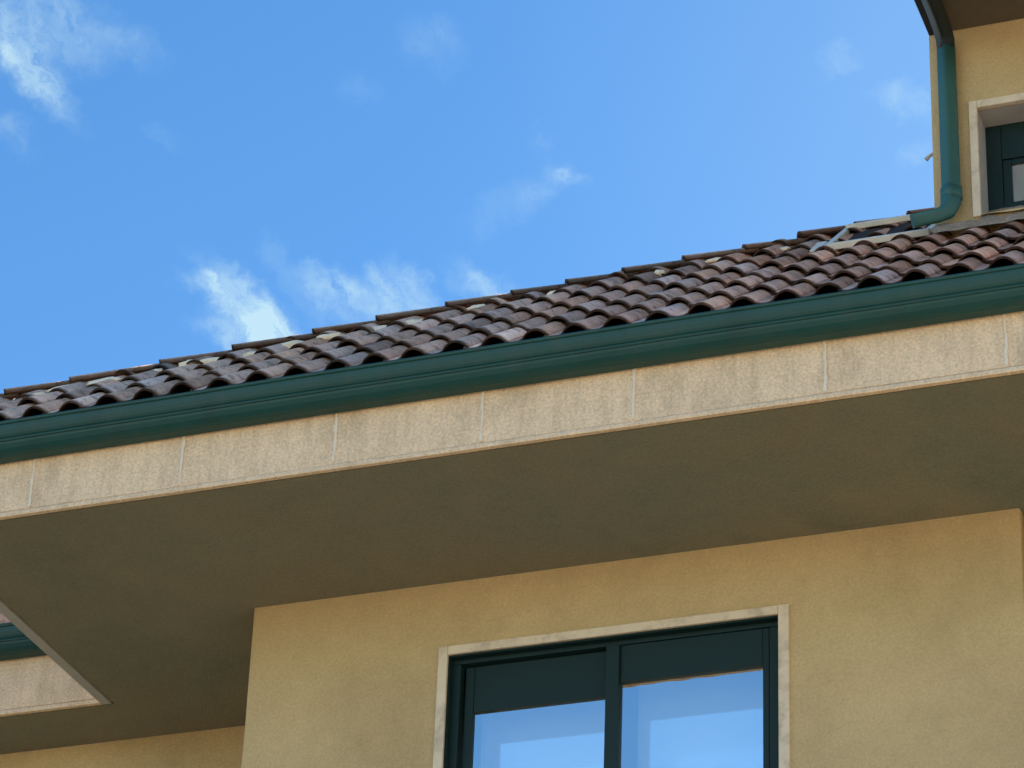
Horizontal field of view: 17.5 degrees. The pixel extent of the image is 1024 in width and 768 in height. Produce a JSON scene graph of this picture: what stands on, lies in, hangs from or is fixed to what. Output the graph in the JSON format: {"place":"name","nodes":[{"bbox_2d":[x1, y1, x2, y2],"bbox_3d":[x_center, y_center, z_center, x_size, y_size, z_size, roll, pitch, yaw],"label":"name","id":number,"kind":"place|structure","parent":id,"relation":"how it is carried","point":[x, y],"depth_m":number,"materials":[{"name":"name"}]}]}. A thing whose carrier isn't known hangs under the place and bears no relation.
{"place":"outdoors","nodes":[
{"label":"outdoors","id":0,"kind":"place"},
{"bbox_2d":[0,0,934,393],"label":"sky","id":1,"kind":"structure","parent":0,"point":[178,178],"materials":[{"name":"blue"}]},
{"bbox_2d":[0,0,1023,767],"bbox_3d":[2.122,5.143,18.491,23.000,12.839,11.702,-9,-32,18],"label":"house","id":2,"kind":"structure","parent":0,"point":[760,504],"depth_m":15.95,"materials":[{"name":"beige paint"}]},
{"bbox_2d":[433,604,789,767],"bbox_3d":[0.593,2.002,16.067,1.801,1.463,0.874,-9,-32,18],"label":"window","id":3,"kind":"structure","parent":2,"relation":"in","point":[715,695],"depth_m":16.08,"materials":[{"name":"blue glass"}]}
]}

